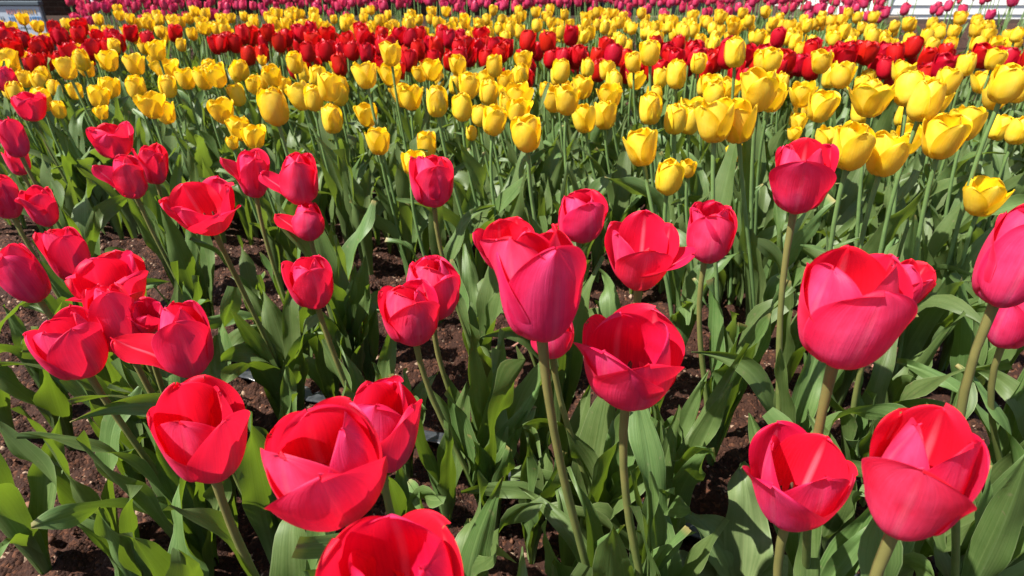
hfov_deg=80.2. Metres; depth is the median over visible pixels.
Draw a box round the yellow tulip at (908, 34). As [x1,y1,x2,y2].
[902,32,915,42]
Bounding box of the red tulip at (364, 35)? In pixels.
[349,27,377,105]
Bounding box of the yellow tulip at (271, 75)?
[261,63,318,154]
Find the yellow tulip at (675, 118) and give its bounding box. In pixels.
[659,103,762,288]
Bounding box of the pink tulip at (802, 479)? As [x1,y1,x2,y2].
[742,420,857,575]
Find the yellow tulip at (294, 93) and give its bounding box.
[284,79,370,236]
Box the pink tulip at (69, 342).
[16,304,218,566]
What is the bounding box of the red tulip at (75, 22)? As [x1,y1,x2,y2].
[69,18,97,79]
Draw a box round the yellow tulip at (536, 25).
[532,18,543,69]
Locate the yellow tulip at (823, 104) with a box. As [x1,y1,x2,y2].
[793,89,880,292]
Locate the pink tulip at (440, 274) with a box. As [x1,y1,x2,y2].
[406,255,540,437]
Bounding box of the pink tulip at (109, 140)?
[86,121,181,286]
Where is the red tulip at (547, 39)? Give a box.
[533,29,569,115]
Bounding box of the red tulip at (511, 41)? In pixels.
[504,38,513,69]
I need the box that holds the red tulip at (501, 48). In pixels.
[492,41,509,62]
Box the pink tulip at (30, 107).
[10,91,92,202]
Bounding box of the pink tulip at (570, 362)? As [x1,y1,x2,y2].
[472,216,604,424]
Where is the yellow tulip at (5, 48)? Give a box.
[0,47,50,71]
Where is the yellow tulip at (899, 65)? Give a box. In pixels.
[890,59,916,131]
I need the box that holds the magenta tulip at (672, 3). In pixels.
[669,0,675,14]
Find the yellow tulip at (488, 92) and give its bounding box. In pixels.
[479,79,549,187]
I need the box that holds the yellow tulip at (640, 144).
[622,127,743,345]
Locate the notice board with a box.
[0,1,56,50]
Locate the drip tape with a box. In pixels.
[239,368,859,575]
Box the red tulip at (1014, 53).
[984,47,1021,124]
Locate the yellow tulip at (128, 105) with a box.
[97,76,135,141]
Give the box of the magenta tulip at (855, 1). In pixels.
[843,0,858,41]
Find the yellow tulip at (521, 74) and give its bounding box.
[514,63,563,178]
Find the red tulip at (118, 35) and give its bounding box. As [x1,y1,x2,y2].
[107,31,151,80]
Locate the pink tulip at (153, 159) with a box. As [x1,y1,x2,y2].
[131,142,214,316]
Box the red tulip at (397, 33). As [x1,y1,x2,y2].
[391,26,449,91]
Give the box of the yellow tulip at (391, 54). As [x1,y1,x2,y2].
[378,40,429,167]
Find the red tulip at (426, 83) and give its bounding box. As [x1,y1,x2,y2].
[420,53,453,101]
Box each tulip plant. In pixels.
[0,301,25,430]
[0,303,74,450]
[0,304,38,387]
[0,386,143,533]
[0,416,64,573]
[21,256,146,359]
[30,305,103,405]
[59,368,180,496]
[76,422,231,575]
[77,484,151,575]
[87,418,148,483]
[118,477,208,575]
[153,275,210,304]
[189,235,265,312]
[218,325,257,383]
[229,320,322,417]
[231,276,262,334]
[247,365,296,436]
[268,492,305,531]
[303,280,356,398]
[349,264,379,312]
[353,292,378,381]
[372,362,437,479]
[381,467,445,516]
[387,374,469,527]
[461,396,663,539]
[462,241,506,325]
[464,496,544,555]
[467,405,536,530]
[470,360,553,465]
[518,421,568,564]
[522,385,590,495]
[523,207,597,316]
[541,486,624,575]
[552,405,690,568]
[566,433,636,496]
[630,467,685,534]
[656,370,708,451]
[679,461,787,575]
[724,326,733,436]
[757,238,805,384]
[766,202,865,287]
[803,352,844,418]
[806,411,861,559]
[859,389,928,506]
[860,541,933,575]
[885,311,965,402]
[897,358,1023,456]
[898,251,985,351]
[898,377,1023,493]
[912,381,1023,557]
[938,455,1023,575]
[949,271,1023,401]
[950,277,1016,404]
[954,363,1023,569]
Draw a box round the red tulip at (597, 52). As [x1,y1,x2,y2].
[590,47,616,110]
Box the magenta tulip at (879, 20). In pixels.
[864,17,901,39]
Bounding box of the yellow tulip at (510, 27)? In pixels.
[505,23,514,67]
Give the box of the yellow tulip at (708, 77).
[700,73,742,173]
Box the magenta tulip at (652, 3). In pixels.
[650,0,655,21]
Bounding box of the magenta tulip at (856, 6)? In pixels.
[852,2,860,26]
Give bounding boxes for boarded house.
[775,0,1023,18]
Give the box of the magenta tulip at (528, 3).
[516,0,531,38]
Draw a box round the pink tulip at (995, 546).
[859,203,1023,575]
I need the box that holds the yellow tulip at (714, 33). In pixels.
[693,30,719,94]
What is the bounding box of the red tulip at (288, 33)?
[280,28,297,113]
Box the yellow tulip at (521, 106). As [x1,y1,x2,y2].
[505,97,586,214]
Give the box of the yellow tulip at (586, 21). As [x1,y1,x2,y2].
[581,17,591,45]
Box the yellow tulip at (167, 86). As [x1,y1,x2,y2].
[158,74,231,179]
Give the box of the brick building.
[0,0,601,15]
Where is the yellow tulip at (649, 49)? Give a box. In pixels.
[639,39,674,214]
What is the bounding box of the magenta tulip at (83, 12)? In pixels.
[79,9,88,16]
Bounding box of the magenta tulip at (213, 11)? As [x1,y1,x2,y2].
[201,8,217,39]
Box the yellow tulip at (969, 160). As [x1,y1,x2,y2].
[936,108,986,170]
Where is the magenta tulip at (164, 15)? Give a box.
[154,9,173,51]
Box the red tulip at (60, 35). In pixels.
[51,26,97,101]
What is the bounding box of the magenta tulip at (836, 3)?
[827,0,840,45]
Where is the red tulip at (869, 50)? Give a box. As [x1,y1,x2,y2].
[836,40,879,124]
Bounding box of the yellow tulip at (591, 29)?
[584,24,595,95]
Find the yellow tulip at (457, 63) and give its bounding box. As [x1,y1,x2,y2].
[449,54,498,158]
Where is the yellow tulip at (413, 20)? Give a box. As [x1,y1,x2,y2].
[408,16,415,80]
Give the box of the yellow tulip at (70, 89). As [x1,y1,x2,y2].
[62,82,129,148]
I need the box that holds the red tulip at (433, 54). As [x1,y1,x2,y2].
[427,49,451,135]
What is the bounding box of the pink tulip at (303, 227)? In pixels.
[269,202,370,373]
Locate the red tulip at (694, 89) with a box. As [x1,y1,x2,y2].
[668,74,695,104]
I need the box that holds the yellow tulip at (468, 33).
[466,30,472,36]
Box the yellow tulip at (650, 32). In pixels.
[636,29,655,98]
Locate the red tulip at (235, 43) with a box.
[227,33,251,103]
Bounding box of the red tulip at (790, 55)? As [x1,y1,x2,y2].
[761,48,796,151]
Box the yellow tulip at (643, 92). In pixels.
[642,31,658,94]
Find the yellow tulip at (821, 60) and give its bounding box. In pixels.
[811,48,847,126]
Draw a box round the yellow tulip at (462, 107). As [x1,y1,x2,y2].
[452,92,510,267]
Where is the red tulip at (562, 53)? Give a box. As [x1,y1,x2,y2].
[555,47,570,60]
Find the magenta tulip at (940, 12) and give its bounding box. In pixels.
[935,6,943,16]
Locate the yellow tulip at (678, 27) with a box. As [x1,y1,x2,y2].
[668,21,686,101]
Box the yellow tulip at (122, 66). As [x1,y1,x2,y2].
[75,43,124,85]
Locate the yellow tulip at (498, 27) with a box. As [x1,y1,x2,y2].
[494,21,504,66]
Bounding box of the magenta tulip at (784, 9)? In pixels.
[756,5,788,29]
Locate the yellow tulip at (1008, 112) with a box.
[951,70,1018,115]
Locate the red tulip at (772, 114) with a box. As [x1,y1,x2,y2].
[759,109,784,141]
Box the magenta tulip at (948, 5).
[943,0,954,22]
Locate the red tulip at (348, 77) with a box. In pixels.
[346,60,353,97]
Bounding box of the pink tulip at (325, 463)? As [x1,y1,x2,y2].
[260,396,592,575]
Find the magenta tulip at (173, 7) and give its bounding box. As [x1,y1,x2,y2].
[168,3,176,13]
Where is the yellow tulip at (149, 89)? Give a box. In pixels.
[99,64,155,108]
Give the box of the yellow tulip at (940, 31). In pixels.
[934,23,945,39]
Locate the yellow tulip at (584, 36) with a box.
[570,30,589,74]
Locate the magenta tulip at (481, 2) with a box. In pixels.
[479,0,484,14]
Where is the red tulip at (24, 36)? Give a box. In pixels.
[14,30,30,50]
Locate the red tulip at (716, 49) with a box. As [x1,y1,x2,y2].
[713,45,719,73]
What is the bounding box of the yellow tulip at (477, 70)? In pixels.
[435,65,485,136]
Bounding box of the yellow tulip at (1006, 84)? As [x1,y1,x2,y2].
[917,62,1023,325]
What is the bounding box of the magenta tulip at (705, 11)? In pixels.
[701,8,726,30]
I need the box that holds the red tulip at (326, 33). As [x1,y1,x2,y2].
[317,25,378,99]
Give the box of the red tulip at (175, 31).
[168,23,195,67]
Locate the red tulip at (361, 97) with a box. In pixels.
[353,53,387,116]
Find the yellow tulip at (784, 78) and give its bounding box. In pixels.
[765,71,812,152]
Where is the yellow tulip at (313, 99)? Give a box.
[303,83,364,242]
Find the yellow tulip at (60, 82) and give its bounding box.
[31,53,63,93]
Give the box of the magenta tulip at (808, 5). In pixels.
[805,1,811,36]
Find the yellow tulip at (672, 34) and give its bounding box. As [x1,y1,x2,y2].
[669,27,676,40]
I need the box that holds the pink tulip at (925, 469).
[857,403,989,575]
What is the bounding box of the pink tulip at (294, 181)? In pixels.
[258,152,379,364]
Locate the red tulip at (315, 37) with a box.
[303,30,321,46]
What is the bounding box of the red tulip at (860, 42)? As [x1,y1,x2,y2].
[847,40,867,107]
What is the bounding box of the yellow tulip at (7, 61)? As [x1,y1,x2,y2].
[0,58,40,146]
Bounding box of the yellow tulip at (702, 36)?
[683,33,705,90]
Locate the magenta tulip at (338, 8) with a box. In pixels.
[334,2,342,33]
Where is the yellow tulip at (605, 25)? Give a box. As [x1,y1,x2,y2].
[598,18,610,101]
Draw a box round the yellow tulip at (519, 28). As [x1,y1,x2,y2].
[510,23,538,87]
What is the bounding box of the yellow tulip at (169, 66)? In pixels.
[148,58,235,132]
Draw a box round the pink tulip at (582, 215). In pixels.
[558,189,620,322]
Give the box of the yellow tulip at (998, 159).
[972,90,1023,220]
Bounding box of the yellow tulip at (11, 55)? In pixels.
[0,49,91,110]
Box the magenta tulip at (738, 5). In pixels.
[735,2,742,16]
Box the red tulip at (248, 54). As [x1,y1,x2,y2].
[240,45,257,109]
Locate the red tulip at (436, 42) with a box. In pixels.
[408,35,443,119]
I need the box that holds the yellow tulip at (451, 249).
[385,149,494,323]
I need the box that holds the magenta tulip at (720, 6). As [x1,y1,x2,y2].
[703,3,724,37]
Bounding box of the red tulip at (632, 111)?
[623,62,644,126]
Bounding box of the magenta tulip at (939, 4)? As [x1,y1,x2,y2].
[916,1,942,54]
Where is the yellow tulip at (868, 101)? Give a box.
[827,82,925,253]
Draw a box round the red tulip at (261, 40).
[258,33,271,64]
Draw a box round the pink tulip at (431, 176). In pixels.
[409,154,502,377]
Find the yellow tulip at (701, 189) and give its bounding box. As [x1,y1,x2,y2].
[680,104,737,206]
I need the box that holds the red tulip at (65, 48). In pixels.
[56,42,90,113]
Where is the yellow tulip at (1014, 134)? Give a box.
[985,115,1023,231]
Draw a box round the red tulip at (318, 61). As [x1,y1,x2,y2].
[314,56,352,106]
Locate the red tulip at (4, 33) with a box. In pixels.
[0,29,33,130]
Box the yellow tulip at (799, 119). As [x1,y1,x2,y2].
[789,103,816,214]
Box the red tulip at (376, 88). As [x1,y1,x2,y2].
[373,45,381,112]
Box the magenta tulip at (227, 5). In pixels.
[224,1,234,28]
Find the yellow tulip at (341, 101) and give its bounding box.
[311,82,399,173]
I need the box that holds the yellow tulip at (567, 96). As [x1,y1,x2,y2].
[554,84,616,259]
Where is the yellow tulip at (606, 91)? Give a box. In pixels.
[580,82,642,212]
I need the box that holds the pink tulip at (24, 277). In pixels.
[0,243,155,453]
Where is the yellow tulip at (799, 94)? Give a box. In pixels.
[788,80,818,112]
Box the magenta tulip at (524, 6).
[522,1,528,29]
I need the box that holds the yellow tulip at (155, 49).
[144,39,212,145]
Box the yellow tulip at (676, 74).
[666,58,708,215]
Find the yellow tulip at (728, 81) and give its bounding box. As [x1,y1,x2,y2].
[723,76,775,163]
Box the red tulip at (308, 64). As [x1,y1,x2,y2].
[289,51,314,119]
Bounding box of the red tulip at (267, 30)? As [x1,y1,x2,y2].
[251,23,281,74]
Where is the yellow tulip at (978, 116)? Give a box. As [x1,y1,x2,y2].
[918,104,1023,256]
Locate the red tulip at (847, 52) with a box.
[833,43,859,105]
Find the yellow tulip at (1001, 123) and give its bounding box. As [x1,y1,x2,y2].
[930,114,1023,190]
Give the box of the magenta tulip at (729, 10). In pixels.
[724,7,732,31]
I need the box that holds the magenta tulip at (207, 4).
[204,1,211,34]
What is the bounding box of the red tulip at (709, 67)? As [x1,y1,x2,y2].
[692,60,713,154]
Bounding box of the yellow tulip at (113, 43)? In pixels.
[100,38,154,88]
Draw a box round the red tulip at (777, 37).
[770,26,786,47]
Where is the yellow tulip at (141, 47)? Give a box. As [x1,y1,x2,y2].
[122,40,169,100]
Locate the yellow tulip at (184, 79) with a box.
[173,67,242,169]
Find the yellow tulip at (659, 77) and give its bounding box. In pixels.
[653,67,696,162]
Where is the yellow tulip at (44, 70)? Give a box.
[35,66,97,122]
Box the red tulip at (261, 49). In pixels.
[255,44,269,62]
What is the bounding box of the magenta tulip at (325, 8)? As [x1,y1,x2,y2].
[323,4,327,19]
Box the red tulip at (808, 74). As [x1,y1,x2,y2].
[801,56,817,136]
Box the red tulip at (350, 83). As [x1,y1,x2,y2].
[348,50,387,113]
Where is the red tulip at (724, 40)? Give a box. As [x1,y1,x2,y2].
[720,35,732,77]
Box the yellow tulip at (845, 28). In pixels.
[831,22,858,89]
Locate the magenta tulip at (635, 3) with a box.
[631,0,638,50]
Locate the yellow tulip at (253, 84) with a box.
[245,74,283,143]
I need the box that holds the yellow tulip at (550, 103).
[537,85,604,165]
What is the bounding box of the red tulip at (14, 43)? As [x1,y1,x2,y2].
[0,37,32,124]
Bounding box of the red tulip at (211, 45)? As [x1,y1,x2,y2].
[207,34,236,110]
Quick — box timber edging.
[635,16,907,25]
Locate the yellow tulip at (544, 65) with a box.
[535,29,547,84]
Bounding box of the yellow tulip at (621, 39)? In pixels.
[616,34,629,96]
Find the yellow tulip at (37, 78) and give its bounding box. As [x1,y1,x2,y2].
[28,70,91,123]
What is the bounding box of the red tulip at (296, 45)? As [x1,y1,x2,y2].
[286,39,299,69]
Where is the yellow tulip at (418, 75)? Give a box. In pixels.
[400,65,452,147]
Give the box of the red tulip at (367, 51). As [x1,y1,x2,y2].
[359,42,391,133]
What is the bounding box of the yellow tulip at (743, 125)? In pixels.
[726,98,835,363]
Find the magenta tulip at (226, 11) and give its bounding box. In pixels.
[223,8,236,59]
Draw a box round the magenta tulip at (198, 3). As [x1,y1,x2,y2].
[194,0,214,59]
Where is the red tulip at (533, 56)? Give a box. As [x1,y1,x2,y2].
[531,43,539,108]
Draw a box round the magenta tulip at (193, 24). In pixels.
[174,3,194,55]
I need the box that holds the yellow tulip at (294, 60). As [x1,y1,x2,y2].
[281,50,329,215]
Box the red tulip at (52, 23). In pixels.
[46,19,78,81]
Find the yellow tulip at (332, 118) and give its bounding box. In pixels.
[307,103,373,274]
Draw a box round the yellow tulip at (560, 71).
[543,58,604,185]
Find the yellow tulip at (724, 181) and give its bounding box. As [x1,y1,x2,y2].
[677,143,737,320]
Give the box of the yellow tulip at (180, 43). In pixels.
[175,38,202,92]
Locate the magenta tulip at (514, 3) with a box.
[494,1,518,65]
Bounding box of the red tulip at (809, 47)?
[785,40,818,101]
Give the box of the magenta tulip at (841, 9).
[839,5,849,14]
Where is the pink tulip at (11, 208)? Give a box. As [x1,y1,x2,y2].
[0,174,99,313]
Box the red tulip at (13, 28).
[0,26,19,30]
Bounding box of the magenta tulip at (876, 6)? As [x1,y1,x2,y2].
[864,3,881,66]
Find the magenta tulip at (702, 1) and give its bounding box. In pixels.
[699,0,706,23]
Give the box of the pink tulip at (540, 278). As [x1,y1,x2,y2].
[488,224,695,575]
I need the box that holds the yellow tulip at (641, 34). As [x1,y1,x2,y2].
[640,27,645,83]
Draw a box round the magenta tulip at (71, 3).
[66,0,74,11]
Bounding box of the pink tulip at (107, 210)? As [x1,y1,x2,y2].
[1,150,126,230]
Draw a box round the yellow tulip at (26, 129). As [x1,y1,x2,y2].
[0,91,59,144]
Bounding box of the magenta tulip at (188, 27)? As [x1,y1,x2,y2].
[181,11,199,64]
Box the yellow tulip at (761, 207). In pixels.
[734,82,788,268]
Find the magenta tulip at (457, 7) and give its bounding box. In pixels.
[454,2,460,21]
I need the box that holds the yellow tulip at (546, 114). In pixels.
[534,81,568,147]
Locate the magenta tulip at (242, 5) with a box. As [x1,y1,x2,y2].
[239,0,253,69]
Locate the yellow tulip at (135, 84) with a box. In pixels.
[124,74,184,178]
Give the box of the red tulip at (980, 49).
[944,42,996,112]
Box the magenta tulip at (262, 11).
[260,7,273,57]
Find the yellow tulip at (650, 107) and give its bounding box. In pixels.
[604,90,710,293]
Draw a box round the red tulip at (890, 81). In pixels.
[879,77,895,128]
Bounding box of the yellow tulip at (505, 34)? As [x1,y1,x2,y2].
[499,30,509,38]
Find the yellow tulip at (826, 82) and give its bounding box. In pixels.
[817,64,833,128]
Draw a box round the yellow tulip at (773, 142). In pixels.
[750,123,788,166]
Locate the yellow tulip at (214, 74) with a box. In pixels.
[202,61,317,170]
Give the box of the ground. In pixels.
[0,0,1023,575]
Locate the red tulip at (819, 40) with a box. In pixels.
[803,37,823,89]
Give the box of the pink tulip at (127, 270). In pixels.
[64,250,241,392]
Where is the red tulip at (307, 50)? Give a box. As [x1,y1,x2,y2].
[299,41,335,110]
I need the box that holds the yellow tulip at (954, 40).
[943,36,958,48]
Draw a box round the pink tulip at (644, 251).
[604,210,749,519]
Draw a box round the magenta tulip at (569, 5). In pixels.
[564,0,571,46]
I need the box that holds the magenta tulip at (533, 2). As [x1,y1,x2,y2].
[530,0,534,25]
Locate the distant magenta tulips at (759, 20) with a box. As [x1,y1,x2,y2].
[65,0,1023,48]
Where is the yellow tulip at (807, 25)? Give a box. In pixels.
[789,19,813,86]
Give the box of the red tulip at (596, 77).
[592,58,620,115]
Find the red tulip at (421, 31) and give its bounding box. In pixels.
[413,25,426,94]
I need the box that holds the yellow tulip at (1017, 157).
[1009,109,1023,172]
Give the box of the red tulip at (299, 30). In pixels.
[289,24,308,82]
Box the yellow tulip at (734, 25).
[727,17,743,35]
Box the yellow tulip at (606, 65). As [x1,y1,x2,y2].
[599,59,663,151]
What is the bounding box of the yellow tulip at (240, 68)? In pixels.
[229,59,295,149]
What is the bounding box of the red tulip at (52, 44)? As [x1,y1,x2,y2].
[38,35,97,82]
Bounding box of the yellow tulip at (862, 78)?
[854,74,891,126]
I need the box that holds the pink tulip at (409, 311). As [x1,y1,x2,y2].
[378,278,541,509]
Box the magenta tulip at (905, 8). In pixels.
[897,2,911,37]
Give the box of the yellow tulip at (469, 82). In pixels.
[458,71,519,189]
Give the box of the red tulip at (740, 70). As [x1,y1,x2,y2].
[736,67,749,97]
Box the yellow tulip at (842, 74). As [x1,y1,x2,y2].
[825,61,857,211]
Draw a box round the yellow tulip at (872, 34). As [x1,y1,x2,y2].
[865,27,879,41]
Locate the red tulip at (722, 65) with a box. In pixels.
[690,41,730,149]
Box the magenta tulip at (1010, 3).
[1001,0,1017,34]
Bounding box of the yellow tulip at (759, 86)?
[733,66,806,318]
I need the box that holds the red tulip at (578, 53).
[569,44,586,120]
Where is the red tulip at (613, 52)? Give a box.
[604,43,622,111]
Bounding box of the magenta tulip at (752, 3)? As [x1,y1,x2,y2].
[739,0,756,36]
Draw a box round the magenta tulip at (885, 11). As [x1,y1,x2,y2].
[879,6,890,28]
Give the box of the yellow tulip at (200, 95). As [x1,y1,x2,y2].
[166,59,205,115]
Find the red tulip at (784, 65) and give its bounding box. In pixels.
[764,58,788,140]
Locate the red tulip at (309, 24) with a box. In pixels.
[304,20,327,71]
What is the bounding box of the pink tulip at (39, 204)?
[14,185,168,313]
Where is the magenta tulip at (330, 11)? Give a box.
[326,8,334,26]
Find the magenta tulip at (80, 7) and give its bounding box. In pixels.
[77,4,96,64]
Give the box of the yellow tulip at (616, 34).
[613,31,621,37]
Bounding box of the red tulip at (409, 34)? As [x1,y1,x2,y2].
[403,28,417,109]
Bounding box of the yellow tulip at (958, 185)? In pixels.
[920,108,990,233]
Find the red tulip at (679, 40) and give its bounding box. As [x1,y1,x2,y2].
[670,34,690,103]
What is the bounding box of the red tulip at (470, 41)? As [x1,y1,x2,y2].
[422,34,474,118]
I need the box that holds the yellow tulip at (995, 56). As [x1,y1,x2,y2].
[964,47,1007,170]
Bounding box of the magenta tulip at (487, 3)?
[484,0,490,13]
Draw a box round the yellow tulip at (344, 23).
[329,15,349,69]
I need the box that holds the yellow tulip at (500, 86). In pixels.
[487,84,536,168]
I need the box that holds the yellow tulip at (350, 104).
[329,62,383,136]
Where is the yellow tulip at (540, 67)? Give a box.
[539,61,543,76]
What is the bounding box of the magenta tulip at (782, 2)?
[779,0,786,12]
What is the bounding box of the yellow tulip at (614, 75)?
[579,68,666,164]
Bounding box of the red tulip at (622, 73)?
[620,61,628,118]
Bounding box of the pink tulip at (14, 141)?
[0,116,124,257]
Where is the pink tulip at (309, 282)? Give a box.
[281,254,396,401]
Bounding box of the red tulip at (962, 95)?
[955,67,1002,112]
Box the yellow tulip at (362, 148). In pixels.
[301,75,380,168]
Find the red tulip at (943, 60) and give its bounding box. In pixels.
[915,52,958,155]
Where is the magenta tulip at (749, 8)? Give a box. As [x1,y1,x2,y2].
[739,5,754,38]
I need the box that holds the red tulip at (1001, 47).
[968,45,1007,106]
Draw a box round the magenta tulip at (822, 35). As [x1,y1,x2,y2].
[820,0,825,39]
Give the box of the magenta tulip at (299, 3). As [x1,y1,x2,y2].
[295,0,301,7]
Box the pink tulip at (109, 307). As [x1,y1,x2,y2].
[67,282,251,526]
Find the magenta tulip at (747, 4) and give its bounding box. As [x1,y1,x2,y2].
[743,2,757,41]
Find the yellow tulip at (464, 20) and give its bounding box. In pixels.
[459,14,474,68]
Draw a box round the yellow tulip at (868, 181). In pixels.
[840,104,922,215]
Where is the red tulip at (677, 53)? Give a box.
[662,47,686,142]
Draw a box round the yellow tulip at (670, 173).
[655,157,700,324]
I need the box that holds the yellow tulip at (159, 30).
[154,25,190,68]
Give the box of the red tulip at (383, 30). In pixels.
[375,25,388,103]
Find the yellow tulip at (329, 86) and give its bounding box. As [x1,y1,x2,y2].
[316,71,395,262]
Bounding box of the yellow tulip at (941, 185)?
[835,123,982,227]
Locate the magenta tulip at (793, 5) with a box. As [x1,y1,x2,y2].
[783,1,797,47]
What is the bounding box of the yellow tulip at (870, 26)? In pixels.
[861,23,876,71]
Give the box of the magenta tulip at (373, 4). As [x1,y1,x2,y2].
[369,2,375,30]
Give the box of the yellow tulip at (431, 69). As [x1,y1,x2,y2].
[419,58,468,168]
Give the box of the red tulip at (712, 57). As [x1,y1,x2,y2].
[707,52,719,73]
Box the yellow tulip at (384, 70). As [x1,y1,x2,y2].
[376,62,414,148]
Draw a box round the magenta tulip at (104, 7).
[99,1,123,57]
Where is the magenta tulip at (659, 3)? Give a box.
[650,0,661,20]
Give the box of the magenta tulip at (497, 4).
[495,2,499,19]
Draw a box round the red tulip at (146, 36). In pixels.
[139,29,158,76]
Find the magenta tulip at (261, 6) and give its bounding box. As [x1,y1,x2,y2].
[257,2,264,27]
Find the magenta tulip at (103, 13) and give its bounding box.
[97,0,118,30]
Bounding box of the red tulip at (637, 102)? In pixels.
[636,66,662,126]
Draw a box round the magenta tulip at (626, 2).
[622,0,639,32]
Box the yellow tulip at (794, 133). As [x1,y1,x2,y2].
[787,126,802,215]
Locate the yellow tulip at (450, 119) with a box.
[410,76,452,120]
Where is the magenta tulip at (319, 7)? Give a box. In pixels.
[316,4,327,67]
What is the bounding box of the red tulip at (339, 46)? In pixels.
[335,41,356,118]
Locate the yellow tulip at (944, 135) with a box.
[892,112,972,377]
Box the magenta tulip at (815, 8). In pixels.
[810,3,826,46]
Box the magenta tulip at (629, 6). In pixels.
[620,3,638,37]
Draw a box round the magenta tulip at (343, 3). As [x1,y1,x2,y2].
[339,0,347,13]
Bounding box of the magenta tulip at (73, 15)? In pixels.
[68,12,79,18]
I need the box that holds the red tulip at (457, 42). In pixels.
[448,37,471,110]
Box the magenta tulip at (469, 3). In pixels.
[468,0,472,27]
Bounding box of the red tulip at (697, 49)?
[682,45,706,152]
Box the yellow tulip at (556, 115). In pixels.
[551,69,593,139]
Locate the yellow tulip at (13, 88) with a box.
[5,81,64,172]
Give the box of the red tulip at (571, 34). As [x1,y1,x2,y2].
[564,24,578,80]
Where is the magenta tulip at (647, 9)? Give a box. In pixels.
[642,5,649,41]
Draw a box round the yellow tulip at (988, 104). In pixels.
[967,85,1014,172]
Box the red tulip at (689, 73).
[672,61,691,96]
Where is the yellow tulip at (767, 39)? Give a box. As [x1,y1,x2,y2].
[764,35,770,43]
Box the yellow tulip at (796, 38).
[788,33,802,50]
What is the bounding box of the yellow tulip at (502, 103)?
[478,91,545,183]
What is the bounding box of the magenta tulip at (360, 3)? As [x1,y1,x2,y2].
[357,0,362,13]
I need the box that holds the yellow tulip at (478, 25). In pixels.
[473,22,482,30]
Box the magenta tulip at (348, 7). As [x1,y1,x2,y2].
[346,0,352,13]
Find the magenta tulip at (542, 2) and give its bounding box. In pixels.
[539,0,547,61]
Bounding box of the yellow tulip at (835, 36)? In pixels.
[828,30,842,90]
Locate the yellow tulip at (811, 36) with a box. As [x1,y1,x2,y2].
[807,34,820,85]
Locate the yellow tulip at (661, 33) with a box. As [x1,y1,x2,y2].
[653,31,670,102]
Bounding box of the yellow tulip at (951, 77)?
[917,66,1005,231]
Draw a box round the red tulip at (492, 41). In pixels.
[487,36,501,52]
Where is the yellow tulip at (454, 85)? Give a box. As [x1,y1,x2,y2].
[449,75,478,140]
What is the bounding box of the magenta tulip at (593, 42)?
[588,7,602,53]
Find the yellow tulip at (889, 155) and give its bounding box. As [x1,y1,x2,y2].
[800,130,912,411]
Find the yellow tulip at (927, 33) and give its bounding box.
[920,27,934,49]
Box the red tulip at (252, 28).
[247,24,260,74]
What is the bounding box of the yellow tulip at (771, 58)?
[761,46,787,190]
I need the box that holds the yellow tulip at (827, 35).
[815,29,837,85]
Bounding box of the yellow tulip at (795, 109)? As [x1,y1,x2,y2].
[769,106,836,172]
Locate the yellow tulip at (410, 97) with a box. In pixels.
[396,85,445,152]
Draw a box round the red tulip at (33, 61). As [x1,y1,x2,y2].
[25,52,88,111]
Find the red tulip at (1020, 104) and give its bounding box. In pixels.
[992,49,1023,149]
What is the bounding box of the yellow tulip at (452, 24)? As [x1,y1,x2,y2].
[446,21,455,72]
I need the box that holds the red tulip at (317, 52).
[315,42,346,104]
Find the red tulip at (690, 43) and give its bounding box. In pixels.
[670,39,701,102]
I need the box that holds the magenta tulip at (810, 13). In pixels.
[804,10,812,18]
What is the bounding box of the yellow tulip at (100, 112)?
[92,105,175,156]
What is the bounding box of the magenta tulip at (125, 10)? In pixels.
[122,7,142,49]
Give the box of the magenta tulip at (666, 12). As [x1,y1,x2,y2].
[659,10,669,56]
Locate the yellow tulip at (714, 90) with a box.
[703,79,737,168]
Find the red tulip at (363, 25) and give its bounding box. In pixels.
[349,23,378,98]
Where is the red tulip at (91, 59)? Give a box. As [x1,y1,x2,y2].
[80,43,95,84]
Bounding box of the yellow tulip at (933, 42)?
[925,37,940,47]
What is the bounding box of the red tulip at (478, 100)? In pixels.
[475,45,487,103]
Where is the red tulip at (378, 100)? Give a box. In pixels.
[376,62,415,127]
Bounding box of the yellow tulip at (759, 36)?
[753,28,766,46]
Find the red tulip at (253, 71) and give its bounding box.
[251,28,260,74]
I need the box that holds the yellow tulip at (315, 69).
[295,64,363,128]
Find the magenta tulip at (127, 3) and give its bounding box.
[124,0,146,67]
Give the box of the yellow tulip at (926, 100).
[801,77,981,381]
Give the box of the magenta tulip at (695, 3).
[692,0,699,9]
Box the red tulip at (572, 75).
[571,46,589,81]
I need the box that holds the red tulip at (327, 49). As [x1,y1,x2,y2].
[318,38,380,119]
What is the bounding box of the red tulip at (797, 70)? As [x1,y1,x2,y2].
[769,53,810,124]
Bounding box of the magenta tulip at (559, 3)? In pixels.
[556,0,561,46]
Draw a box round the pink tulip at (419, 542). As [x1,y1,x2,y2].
[315,509,527,575]
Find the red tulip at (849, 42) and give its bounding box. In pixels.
[840,40,857,123]
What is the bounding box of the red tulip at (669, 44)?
[660,41,676,99]
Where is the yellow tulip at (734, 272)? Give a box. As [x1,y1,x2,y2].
[725,139,809,304]
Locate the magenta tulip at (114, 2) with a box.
[110,0,130,51]
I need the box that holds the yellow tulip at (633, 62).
[619,51,664,204]
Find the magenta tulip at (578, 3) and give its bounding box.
[574,0,581,23]
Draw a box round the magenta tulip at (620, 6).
[618,1,624,33]
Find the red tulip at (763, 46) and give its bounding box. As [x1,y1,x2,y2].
[753,43,781,120]
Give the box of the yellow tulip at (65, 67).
[52,56,130,164]
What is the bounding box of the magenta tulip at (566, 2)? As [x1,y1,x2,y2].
[562,0,569,47]
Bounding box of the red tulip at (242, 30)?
[235,23,250,93]
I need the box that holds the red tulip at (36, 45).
[28,38,70,98]
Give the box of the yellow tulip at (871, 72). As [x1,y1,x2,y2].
[860,68,881,129]

